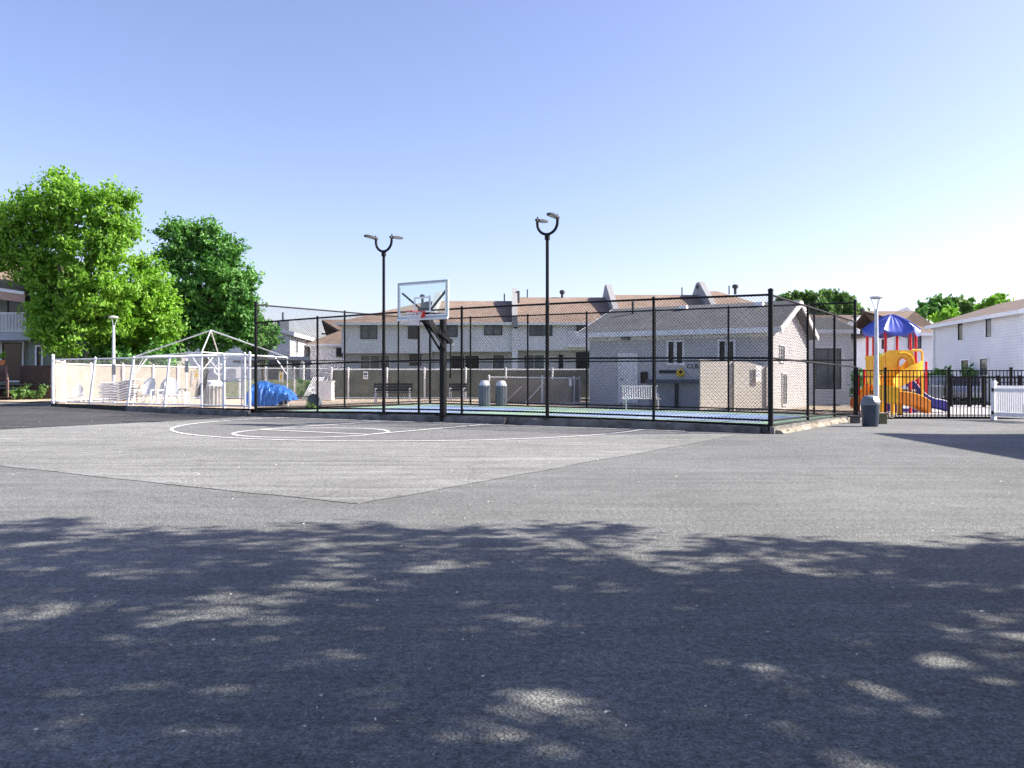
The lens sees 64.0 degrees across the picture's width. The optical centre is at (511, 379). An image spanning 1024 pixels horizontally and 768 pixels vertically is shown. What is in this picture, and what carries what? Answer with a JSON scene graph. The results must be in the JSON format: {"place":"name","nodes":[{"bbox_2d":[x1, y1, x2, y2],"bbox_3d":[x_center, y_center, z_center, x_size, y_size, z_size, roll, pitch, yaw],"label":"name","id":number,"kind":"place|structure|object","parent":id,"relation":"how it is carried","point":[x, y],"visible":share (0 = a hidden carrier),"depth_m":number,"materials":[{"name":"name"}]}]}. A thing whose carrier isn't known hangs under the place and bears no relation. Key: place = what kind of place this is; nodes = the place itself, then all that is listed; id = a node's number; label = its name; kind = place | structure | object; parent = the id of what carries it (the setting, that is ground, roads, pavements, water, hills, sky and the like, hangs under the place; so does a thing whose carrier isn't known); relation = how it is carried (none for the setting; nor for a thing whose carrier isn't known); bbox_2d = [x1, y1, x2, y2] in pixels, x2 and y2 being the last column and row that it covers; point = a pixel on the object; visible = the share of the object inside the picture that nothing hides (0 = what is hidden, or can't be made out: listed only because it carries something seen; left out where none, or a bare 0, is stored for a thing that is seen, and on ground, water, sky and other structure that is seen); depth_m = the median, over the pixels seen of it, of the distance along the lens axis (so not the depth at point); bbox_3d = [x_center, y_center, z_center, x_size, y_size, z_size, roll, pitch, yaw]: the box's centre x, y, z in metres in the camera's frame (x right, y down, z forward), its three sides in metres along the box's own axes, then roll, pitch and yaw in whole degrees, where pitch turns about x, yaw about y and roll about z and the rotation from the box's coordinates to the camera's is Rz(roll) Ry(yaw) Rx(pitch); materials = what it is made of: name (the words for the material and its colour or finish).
{"place":"outdoors","nodes":[
{"label":"outdoors","id":0,"kind":"place"},
{"bbox_2d":[0,399,75,401],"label":"pavement","id":1,"kind":"structure","parent":0,"point":[33,400],"depth_m":40.32,"materials":[{"name":"concrete"}]},
{"bbox_2d":[3,383,48,399],"bbox_3d":[-25.211,0.651,41.193,3.429,1.027,1.026,0,0,-20],"label":"border plant","id":2,"kind":"object","parent":1,"relation":"on","point":[19,393],"visible":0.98,"depth_m":41.37,"materials":[{"name":"green plant"}]},
{"bbox_2d":[0,404,240,428],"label":"dark drive","id":3,"kind":"structure","parent":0,"point":[18,416],"depth_m":28.71,"materials":[{"name":"asphalt"}]},
{"bbox_2d":[314,381,334,399],"bbox_3d":[-9.425,0.535,41.200,0.920,0.970,0.680,0,0,0],"label":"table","id":4,"kind":"object","parent":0,"point":[329,384],"visible":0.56,"depth_m":40.88,"materials":[{"name":"white paint"}]},
{"bbox_2d":[0,417,755,503],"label":"old paving","id":5,"kind":"structure","parent":0,"point":[358,472],"depth_m":13.66,"materials":[{"name":"grey asphalt"}]},
{"bbox_2d":[397,279,452,420],"bbox_3d":[-2.601,-0.785,24.193,1.622,4.170,1.877,0,0,0],"label":"basketball hoop","id":6,"kind":"object","parent":5,"relation":"on","point":[425,316],"visible":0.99,"depth_m":24.23,"materials":[{"name":"black metal"}]},
{"bbox_2d":[12,421,1000,732],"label":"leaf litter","id":7,"kind":"object","parent":5,"relation":"on","point":[508,611],"visible":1,"depth_m":4.57,"materials":[{"name":"brown plant"}]},
{"bbox_2d":[220,380,588,397],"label":"lawn","id":8,"kind":"structure","parent":0,"point":[236,388],"depth_m":50.36,"materials":[{"name":"green plant"}]},
{"bbox_2d":[80,246,190,358],"bbox_3d":[-21.120,-3.334,46.670,6.935,8.898,4.166,0,0,18],"label":"leafy tree","id":9,"kind":"object","parent":8,"relation":"on","point":[154,302],"visible":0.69,"depth_m":45.69,"materials":[{"name":"green plant"}]},
{"bbox_2d":[147,211,271,377],"bbox_3d":[-18.993,-4.776,51.101,7.715,11.390,5.163,0,0,0],"label":"dark tree","id":10,"kind":"object","parent":8,"relation":"on","point":[221,299],"visible":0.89,"depth_m":50.23,"materials":[{"name":"green plant"}]},
{"bbox_2d":[173,418,637,440],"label":"court paving","id":11,"kind":"structure","parent":0,"point":[343,430],"depth_m":20.90,"materials":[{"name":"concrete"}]},
{"bbox_2d":[170,417,673,440],"bbox_3d":[-3.838,1.278,21.280,14.468,0.016,7.890,0,0,34],"label":"court marking","id":12,"kind":"object","parent":11,"relation":"on","point":[171,429],"visible":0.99,"depth_m":20.36,"materials":[{"name":"paint"}]},
{"bbox_2d":[335,406,534,412],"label":"court field","id":13,"kind":"structure","parent":0,"point":[468,408],"depth_m":30.89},
{"bbox_2d":[59,399,893,417],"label":"pool deck","id":14,"kind":"structure","parent":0,"point":[197,401],"depth_m":35.81,"materials":[{"name":"concrete"}]},
{"bbox_2d":[55,360,63,400],"bbox_3d":[-20.415,0.055,36.910,0.073,1.872,2.757,0,0,-20],"label":"pool side fence","id":15,"kind":"object","parent":14,"relation":"on","point":[58,382],"visible":0.69,"depth_m":37.01,"materials":[{"name":"white paint"}]},
{"bbox_2d":[66,385,85,401],"bbox_3d":[-19.309,0.623,36.311,0.660,0.828,0.818,0,0,-11],"label":"pool chair","id":16,"kind":"object","parent":14,"relation":"on","point":[77,391],"visible":0.71,"depth_m":36.53,"materials":[{"name":"white paint"}]},
{"bbox_2d":[109,316,118,401],"bbox_3d":[-17.602,-0.895,36.200,0.410,3.890,0.406,0,0,0],"label":"lamp post","id":17,"kind":"object","parent":14,"relation":"on","point":[113,344],"visible":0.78,"depth_m":36.15,"materials":[{"name":"metal"}]},
{"bbox_2d":[65,363,199,400],"bbox_3d":[-19.158,0.105,41.446,0.767,1.911,7.192,0,0,35],"label":"pool back fence","id":18,"kind":"object","parent":14,"relation":"on","point":[81,377],"visible":0.58,"depth_m":41.03,"materials":[{"name":"white paint"}]},
{"bbox_2d":[132,377,159,404],"bbox_3d":[-15.262,0.465,34.213,0.776,1.150,0.962,0,0,0],"label":"pool chair","id":19,"kind":"object","parent":14,"relation":"on","point":[147,390],"visible":0.82,"depth_m":34.49,"materials":[{"name":"grey plastic"}]},
{"bbox_2d":[51,351,251,408],"bbox_3d":[-15.594,-0.040,33.116,14.695,2.161,1.651,0,0,38],"label":"pool fence","id":20,"kind":"object","parent":14,"relation":"on","point":[131,375],"visible":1,"depth_m":31.72,"materials":[{"name":"white metal"}]},
{"bbox_2d":[144,378,173,403],"bbox_3d":[-15.022,0.465,34.912,0.776,1.150,0.962,0,0,29],"label":"pool chair","id":21,"kind":"object","parent":14,"relation":"on","point":[162,388],"visible":0.43,"depth_m":35.15,"materials":[{"name":"white paint"}]},
{"bbox_2d":[162,377,184,403],"bbox_3d":[-14.075,0.465,34.011,0.776,1.150,0.962,0,0,-34],"label":"pool chair","id":22,"kind":"object","parent":14,"relation":"on","point":[171,380],"visible":0.61,"depth_m":34.27,"materials":[{"name":"white paint"}]},
{"bbox_2d":[133,330,287,401],"bbox_3d":[-12.929,-0.560,35.100,5.533,3.200,3.946,0,0,39],"label":"gazebo frame","id":23,"kind":"object","parent":14,"relation":"on","point":[190,353],"visible":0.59,"depth_m":35.11,"materials":[{"name":"metal"}]},
{"bbox_2d":[203,380,221,406],"bbox_3d":[-11.514,0.520,31.600,0.860,1.020,0.860,0,0,0],"label":"litter bin","id":24,"kind":"object","parent":14,"relation":"on","point":[216,393],"visible":0.6,"depth_m":31.25,"materials":[{"name":"beige plastic"}]},
{"bbox_2d":[200,367,330,398],"bbox_3d":[-13.293,0.200,44.200,7.117,1.800,0.086,0,0,0],"label":"open fence","id":25,"kind":"object","parent":14,"relation":"on","point":[293,376],"visible":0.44,"depth_m":44.17,"materials":[{"name":"grey metal"}]},
{"bbox_2d":[246,381,297,405],"bbox_3d":[-9.550,0.533,32.602,1.815,0.994,1.575,0,0,0],"label":"tarpaulin","id":26,"kind":"object","parent":14,"relation":"on","point":[267,394],"visible":0.56,"depth_m":31.94,"materials":[{"name":"blue plastic"}]},
{"bbox_2d":[373,383,412,401],"bbox_3d":[-5.523,0.590,37.980,1.800,0.889,0.690,0,0,-3],"label":"park bench","id":27,"kind":"object","parent":14,"relation":"on","point":[400,386],"visible":0.56,"depth_m":38.18,"materials":[{"name":"metal"}]},
{"bbox_2d":[449,383,467,399],"bbox_3d":[-2.767,0.610,41.580,0.950,0.889,0.690,0,0,6],"label":"park bench","id":28,"kind":"object","parent":14,"relation":"on","point":[455,389],"visible":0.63,"depth_m":41.77,"materials":[{"name":"metal"}]},
{"bbox_2d":[331,367,588,398],"bbox_3d":[-2.763,0.210,44.174,14.038,1.780,0.137,0,0,0],"label":"screened fence","id":29,"kind":"object","parent":14,"relation":"on","point":[562,373],"visible":0.41,"depth_m":44.20,"materials":[{"name":"white paint"}]},
{"bbox_2d":[488,375,579,403],"bbox_3d":[1.538,0.485,36.988,4.990,1.430,1.922,0,0,-30],"label":"screened fence","id":30,"kind":"object","parent":14,"relation":"on","point":[538,386],"visible":0.45,"depth_m":36.50,"materials":[{"name":"white paint"}]},
{"bbox_2d":[621,385,660,408],"bbox_3d":[5.067,0.700,32.280,1.500,0.970,0.690,0,0,-3],"label":"park bench","id":31,"kind":"object","parent":14,"relation":"on","point":[626,398],"visible":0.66,"depth_m":32.46,"materials":[{"name":"white paint"}]},
{"bbox_2d":[699,359,767,410],"bbox_3d":[8.592,0.250,31.743,3.248,2.060,0.115,0,0,-24],"label":"privacy screen","id":32,"kind":"object","parent":14,"relation":"on","point":[756,392],"visible":0.51,"depth_m":31.73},
{"bbox_2d":[0,397,1023,767],"bbox_3d":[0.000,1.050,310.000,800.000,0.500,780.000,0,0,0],"label":"car park","id":33,"kind":"structure","parent":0,"point":[294,625],"depth_m":4.54,"materials":[{"name":"grey asphalt"}]},
{"bbox_2d":[0,264,116,396],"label":"sage house","id":34,"kind":"structure","parent":33,"relation":"on","point":[17,347],"depth_m":44.80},
{"bbox_2d":[0,342,23,381],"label":"window","id":35,"kind":"structure","parent":34,"relation":"in","point":[14,358],"depth_m":45.17,"materials":[{"name":"grey glass"}]},
{"bbox_2d":[7,296,28,326],"bbox_3d":[-27.225,-3.767,45.165,1.200,1.750,0.070,0,0,0],"label":"window","id":36,"kind":"structure","parent":34,"relation":"in","point":[12,306],"depth_m":45.17,"materials":[{"name":"black glass"}]},
{"bbox_2d":[35,345,42,364],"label":"window","id":37,"kind":"structure","parent":34,"relation":"in","point":[38,357],"depth_m":43.93,"materials":[{"name":"black glass"}]},
{"bbox_2d":[0,165,151,364],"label":"leafy tree","id":38,"kind":"object","parent":33,"relation":"on","point":[67,313],"visible":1,"depth_m":42.25,"materials":[{"name":"green plant"}]},
{"bbox_2d":[51,403,125,410],"bbox_3d":[-17.598,1.151,34.074,5.414,0.275,0.108,0,0,31],"label":"pool edge board","id":39,"kind":"object","parent":33,"relation":"on","point":[111,407],"visible":0.69,"depth_m":33.88,"materials":[{"name":"black concrete"}]},
{"bbox_2d":[60,335,189,397],"bbox_3d":[-21.160,-0.561,44.847,7.942,3.774,3.441,0,0,0],"label":"hedge","id":40,"kind":"object","parent":33,"relation":"on","point":[120,353],"visible":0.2,"depth_m":44.64,"materials":[{"name":"green plant"}]},
{"bbox_2d":[126,406,250,416],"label":"pool kerb","id":41,"kind":"structure","parent":33,"relation":"on","point":[190,411],"depth_m":30.62,"materials":[{"name":"concrete"}]},
{"bbox_2d":[185,312,315,379],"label":"white house","id":42,"kind":"structure","parent":33,"relation":"on","point":[236,350],"depth_m":63.78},
{"bbox_2d":[241,314,284,379],"bbox_3d":[-16.294,-1.705,53.626,3.023,5.226,2.357,0,0,37],"label":"tree","id":43,"kind":"object","parent":33,"relation":"on","point":[248,349],"visible":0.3,"depth_m":53.32,"materials":[{"name":"green plant"}]},
{"bbox_2d":[233,356,310,379],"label":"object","id":44,"kind":"object","parent":33,"relation":"on","point":[278,370],"visible":0.36,"depth_m":61.55,"materials":[{"name":"wood"}]},
{"bbox_2d":[306,320,343,379],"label":"corner house","id":45,"kind":"structure","parent":33,"relation":"on","point":[334,349],"depth_m":70.00,"materials":[{"name":"grey"}]},
{"bbox_2d":[249,413,507,424],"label":"court kerb","id":46,"kind":"structure","parent":33,"relation":"on","point":[455,419],"depth_m":25.55,"materials":[{"name":"concrete"}]},
{"bbox_2d":[364,234,402,414],"bbox_3d":[-4.063,-1.723,25.950,1.205,5.746,0.526,0,0,-4],"label":"floodlight pole","id":47,"kind":"object","parent":46,"relation":"on","point":[383,252],"visible":1,"depth_m":25.91,"materials":[{"name":"black metal"}]},
{"bbox_2d":[335,291,442,370],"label":"row house","id":48,"kind":"structure","parent":33,"relation":"on","point":[422,304],"depth_m":60.00,"materials":[{"name":"grey"}]},
{"bbox_2d":[360,325,376,338],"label":"window","id":49,"kind":"structure","parent":48,"relation":"in","point":[362,335],"depth_m":59.98,"materials":[{"name":"black glass"}]},
{"bbox_2d":[360,355,389,368],"bbox_3d":[-10.232,-0.822,61.173,2.257,2.104,0.070,0,0,0],"label":"window","id":50,"kind":"structure","parent":48,"relation":"in","point":[386,356],"depth_m":61.17,"materials":[{"name":"black glass"}]},
{"bbox_2d":[408,325,417,338],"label":"window","id":51,"kind":"structure","parent":48,"relation":"in","point":[414,335],"depth_m":59.98,"materials":[{"name":"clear glass"}]},
{"bbox_2d":[432,288,519,370],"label":"row house","id":52,"kind":"structure","parent":33,"relation":"on","point":[514,301],"depth_m":60.63,"materials":[{"name":"grey"}]},
{"bbox_2d":[438,325,457,336],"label":"window","id":53,"kind":"structure","parent":52,"relation":"in","point":[455,326],"depth_m":59.98,"materials":[{"name":"black glass"}]},
{"bbox_2d":[451,355,479,370],"bbox_3d":[-3.519,-0.746,61.173,2.219,2.257,0.070,0,0,0],"label":"window","id":54,"kind":"structure","parent":52,"relation":"in","point":[472,356],"depth_m":61.17,"materials":[{"name":"black glass"}]},
{"bbox_2d":[484,325,501,334],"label":"window","id":55,"kind":"structure","parent":52,"relation":"in","point":[495,328],"depth_m":59.98,"materials":[{"name":"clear glass"}]},
{"bbox_2d":[492,354,504,370],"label":"window","id":56,"kind":"structure","parent":52,"relation":"in","point":[501,364],"depth_m":61.17,"materials":[{"name":"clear glass"}]},
{"bbox_2d":[254,288,856,429],"bbox_3d":[1.246,-0.775,28.399,18.536,4.170,9.676,0,0,31],"label":"chain link fence","id":57,"kind":"object","parent":33,"relation":"on","point":[653,357],"visible":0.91,"depth_m":25.83,"materials":[{"name":"black metal"}]},
{"bbox_2d":[517,284,618,370],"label":"row house","id":58,"kind":"structure","parent":33,"relation":"on","point":[608,293],"depth_m":61.18,"materials":[{"name":"grey"}]},
{"bbox_2d":[523,354,544,370],"bbox_3d":[1.645,-0.765,61.173,1.606,2.295,0.070,0,0,0],"label":"window","id":59,"kind":"structure","parent":58,"relation":"in","point":[537,355],"depth_m":61.17,"materials":[{"name":"black glass"}]},
{"bbox_2d":[529,325,551,335],"bbox_3d":[2.119,-3.694,59.973,1.688,0.938,0.070,0,0,0],"label":"window","id":60,"kind":"structure","parent":58,"relation":"in","point":[538,332],"depth_m":59.98,"materials":[{"name":"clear glass"}]},
{"bbox_2d":[576,352,588,370],"bbox_3d":[5.298,-0.842,61.173,1.033,2.448,0.070,0,0,0],"label":"window","id":61,"kind":"structure","parent":58,"relation":"in","point":[577,355],"depth_m":61.17,"materials":[{"name":"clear glass"}]},
{"bbox_2d":[519,418,760,433],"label":"court kerb","id":62,"kind":"structure","parent":33,"relation":"on","point":[615,424],"depth_m":21.38,"materials":[{"name":"concrete"}]},
{"bbox_2d":[535,212,559,419],"bbox_3d":[0.988,-1.723,22.900,0.526,5.746,1.205,0,0,-23],"label":"floodlight pole","id":63,"kind":"object","parent":62,"relation":"on","point":[554,216],"visible":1,"depth_m":22.86,"materials":[{"name":"black metal"}]},
{"bbox_2d":[615,282,715,308],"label":"row house","id":64,"kind":"structure","parent":33,"relation":"on","point":[700,288],"depth_m":64.32,"materials":[{"name":"brown"}]},
{"bbox_2d":[576,300,818,410],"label":"clubhouse","id":65,"kind":"structure","parent":33,"relation":"on","point":[751,338],"depth_m":35.54},
{"bbox_2d":[666,340,675,364],"bbox_3d":[6.812,-1.173,35.038,0.408,1.082,0.070,0,0,30],"label":"window","id":66,"kind":"structure","parent":65,"relation":"in","point":[669,343],"depth_m":35.04,"materials":[{"name":"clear glass"}]},
{"bbox_2d":[676,340,684,364],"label":"window","id":67,"kind":"structure","parent":65,"relation":"in","point":[682,353],"depth_m":34.84,"materials":[{"name":"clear glass"}]},
{"bbox_2d":[717,339,726,359],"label":"window","id":68,"kind":"structure","parent":65,"relation":"in","point":[719,341],"depth_m":33.96,"materials":[{"name":"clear glass"}]},
{"bbox_2d":[781,373,787,405],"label":"window","id":69,"kind":"structure","parent":65,"relation":"in","point":[782,374],"depth_m":34.83,"materials":[{"name":"white paint"}]},
{"bbox_2d":[710,284,751,303],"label":"row house","id":70,"kind":"structure","parent":33,"relation":"on","point":[728,299],"depth_m":64.36,"materials":[{"name":"brown"}]},
{"bbox_2d":[770,416,849,433],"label":"court kerb","id":71,"kind":"structure","parent":33,"relation":"on","point":[773,429],"depth_m":21.42,"materials":[{"name":"concrete"}]},
{"bbox_2d":[776,418,861,433],"bbox_3d":[9.063,1.259,23.657,0.328,0.182,9.541,0,0,34],"label":"court footing","id":72,"kind":"object","parent":33,"relation":"on","point":[805,426],"visible":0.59,"depth_m":22.03,"materials":[{"name":"concrete"}]},
{"bbox_2d":[775,288,869,314],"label":"distant tree","id":73,"kind":"object","parent":33,"relation":"on","point":[823,295],"visible":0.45,"depth_m":91.84,"materials":[{"name":"green plant"}]},
{"bbox_2d":[809,318,859,403],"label":"pale outbuilding","id":74,"kind":"structure","parent":33,"relation":"on","point":[825,335],"depth_m":44.00,"materials":[{"name":"grey"}]},
{"bbox_2d":[815,347,842,390],"bbox_3d":[16.965,-0.600,43.970,1.580,2.380,0.070,0,0,0],"label":"window","id":75,"kind":"structure","parent":74,"relation":"in","point":[821,375],"depth_m":43.98,"materials":[{"name":"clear glass"}]},
{"bbox_2d":[847,415,860,422],"bbox_3d":[10.332,1.185,24.600,0.420,0.220,0.300,0,0,0],"label":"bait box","id":76,"kind":"object","parent":33,"relation":"on","point":[854,418],"visible":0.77,"depth_m":24.49,"materials":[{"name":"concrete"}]},
{"bbox_2d":[860,395,879,426],"bbox_3d":[10.012,0.863,22.892,0.524,0.875,0.536,0,0,0],"label":"trash can","id":77,"kind":"object","parent":33,"relation":"on","point":[870,406],"visible":1,"depth_m":22.71,"materials":[{"name":"grey plastic"}]},
{"bbox_2d":[869,295,882,397],"bbox_3d":[11.384,-0.675,25.600,0.410,3.950,0.406,0,0,0],"label":"lamp post","id":78,"kind":"object","parent":33,"relation":"on","point":[876,366],"visible":0.77,"depth_m":25.55,"materials":[{"name":"metal"}]},
{"bbox_2d":[879,412,887,423],"bbox_3d":[10.950,1.135,24.300,0.260,0.330,0.330,0,0,0],"label":"olive box","id":79,"kind":"object","parent":33,"relation":"on","point":[882,417],"visible":0.73,"depth_m":24.15,"materials":[{"name":"plastic"}]},
{"bbox_2d":[915,293,958,323],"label":"distant tree","id":80,"kind":"object","parent":33,"relation":"on","point":[938,303],"visible":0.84,"depth_m":94.48,"materials":[{"name":"green plant"}]},
{"bbox_2d":[929,375,946,387],"bbox_3d":[23.920,0.525,46.000,1.000,1.550,0.060,0,0,0],"label":"garden seat","id":81,"kind":"object","parent":33,"relation":"on","point":[936,380],"visible":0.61,"depth_m":45.97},
{"bbox_2d":[855,367,1023,418],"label":"picket fence","id":82,"kind":"object","parent":33,"relation":"on","point":[948,415],"visible":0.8,"depth_m":27.46,"materials":[{"name":"black metal"}]},
{"bbox_2d":[925,304,960,322],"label":"tree","id":83,"kind":"object","parent":33,"relation":"on","point":[949,312],"visible":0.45,"depth_m":69.48,"materials":[{"name":"green plant"}]},
{"bbox_2d":[919,362,977,400],"bbox_3d":[28.484,0.432,50.215,8.524,3.070,3.024,0,0,0],"label":"hedge","id":84,"kind":"object","parent":33,"relation":"on","point":[972,373],"visible":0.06,"depth_m":50.05,"materials":[{"name":"green plant"}]},
{"bbox_2d":[946,294,975,315],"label":"distant tree","id":85,"kind":"object","parent":33,"relation":"on","point":[965,306],"visible":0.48,"depth_m":98.07,"materials":[{"name":"green plant"}]},
{"bbox_2d":[946,378,980,402],"bbox_3d":[25.174,0.575,45.513,1.860,1.470,4.530,0,0,28],"label":"parked car","id":86,"kind":"object","parent":33,"relation":"on","point":[965,389],"visible":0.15,"depth_m":43.81,"materials":[{"name":"silver metal"}]},
{"bbox_2d":[924,299,1023,401],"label":"white side house","id":87,"kind":"structure","parent":33,"relation":"on","point":[990,338],"depth_m":49.15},
{"bbox_2d":[957,323,963,341],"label":"window","id":88,"kind":"structure","parent":87,"relation":"in","point":[960,327],"depth_m":52.33,"materials":[{"name":"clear glass"}]},
{"bbox_2d":[979,357,988,375],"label":"window","id":89,"kind":"structure","parent":87,"relation":"in","point":[983,361],"depth_m":48.83,"materials":[{"name":"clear glass"}]},
{"bbox_2d":[985,318,992,338],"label":"window","id":90,"kind":"structure","parent":87,"relation":"in","point":[988,322],"depth_m":48.19,"materials":[{"name":"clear glass"}]},
{"bbox_2d":[974,292,1013,310],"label":"distant tree","id":91,"kind":"object","parent":33,"relation":"on","point":[996,298],"visible":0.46,"depth_m":89.32,"materials":[{"name":"green plant"}]},
{"bbox_2d":[990,381,1023,419],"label":"picket gate","id":92,"kind":"structure","parent":33,"relation":"on","point":[1007,401],"depth_m":26.09,"materials":[{"name":"white paint"}]},
{"bbox_2d":[0,0,1023,365],"label":"sky","id":93,"kind":"structure","parent":0,"point":[864,149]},
{"bbox_2d":[337,413,769,433],"bbox_3d":[1.250,1.325,28.400,18.416,0.550,9.556,0,0,31],"label":"court base","id":94,"kind":"object","parent":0,"point":[515,421],"visible":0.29,"depth_m":23.58,"materials":[{"name":"concrete"}]},
{"bbox_2d":[293,404,843,423],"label":"court floor","id":95,"kind":"structure","parent":94,"relation":"on","point":[559,408],"depth_m":29.98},
{"bbox_2d":[478,380,489,405],"bbox_3d":[-1.168,0.555,34.600,0.500,1.070,0.500,0,0,0],"label":"litter bin","id":96,"kind":"object","parent":95,"relation":"on","point":[485,386],"visible":0.77,"depth_m":34.40,"materials":[{"name":"grey plastic"}]},
{"bbox_2d":[495,381,506,405],"bbox_3d":[-0.458,0.565,34.900,0.500,1.070,0.500,0,0,0],"label":"litter bin","id":97,"kind":"object","parent":95,"relation":"on","point":[502,396],"visible":0.77,"depth_m":34.70,"materials":[{"name":"grey plastic"}]},
{"bbox_2d":[538,411,799,421],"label":"court field","id":98,"kind":"structure","parent":0,"point":[708,414],"depth_m":25.93,"materials":[{"name":"paint"}]},
{"bbox_2d":[810,308,864,321],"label":"brown roof house","id":99,"kind":"structure","parent":0,"point":[861,310],"depth_m":79.93,"materials":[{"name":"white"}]},
{"bbox_2d":[851,311,932,391],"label":"blue grey house","id":100,"kind":"structure","parent":0,"point":[924,339],"depth_m":63.79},
{"bbox_2d":[844,405,990,414],"bbox_3d":[24.667,1.288,34.850,26.666,0.001,14.300,0,0,0],"label":"playground surface","id":101,"kind":"object","parent":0,"point":[965,410],"visible":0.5,"depth_m":33.40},
{"bbox_2d":[850,314,946,414],"bbox_3d":[15.348,-0.653,31.556,3.872,3.907,3.972,0,0,0],"label":"play structure","id":102,"kind":"object","parent":101,"relation":"on","point":[891,325],"visible":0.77,"depth_m":31.62,"materials":[{"name":"yellow plastic"}]},
{"bbox_2d":[950,375,1023,406],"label":"picket fence","id":103,"kind":"object","parent":101,"relation":"on","point":[983,389],"visible":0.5,"depth_m":39.23,"materials":[{"name":"black metal"}]},
{"bbox_2d":[928,385,941,398],"bbox_3d":[19.078,0.775,37.000,0.620,1.050,0.400,0,0,0],"label":"storage box","id":104,"kind":"object","parent":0,"point":[936,391],"visible":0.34,"depth_m":36.80,"materials":[{"name":"grey plastic"}]},
{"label":"front lawn","id":105,"kind":"structure","parent":0,"visible":0},
{"bbox_2d":[0,365,50,398],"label":"fence","id":106,"kind":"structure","parent":105,"relation":"on","point":[35,374],"depth_m":42.07,"materials":[{"name":"brown wood"}]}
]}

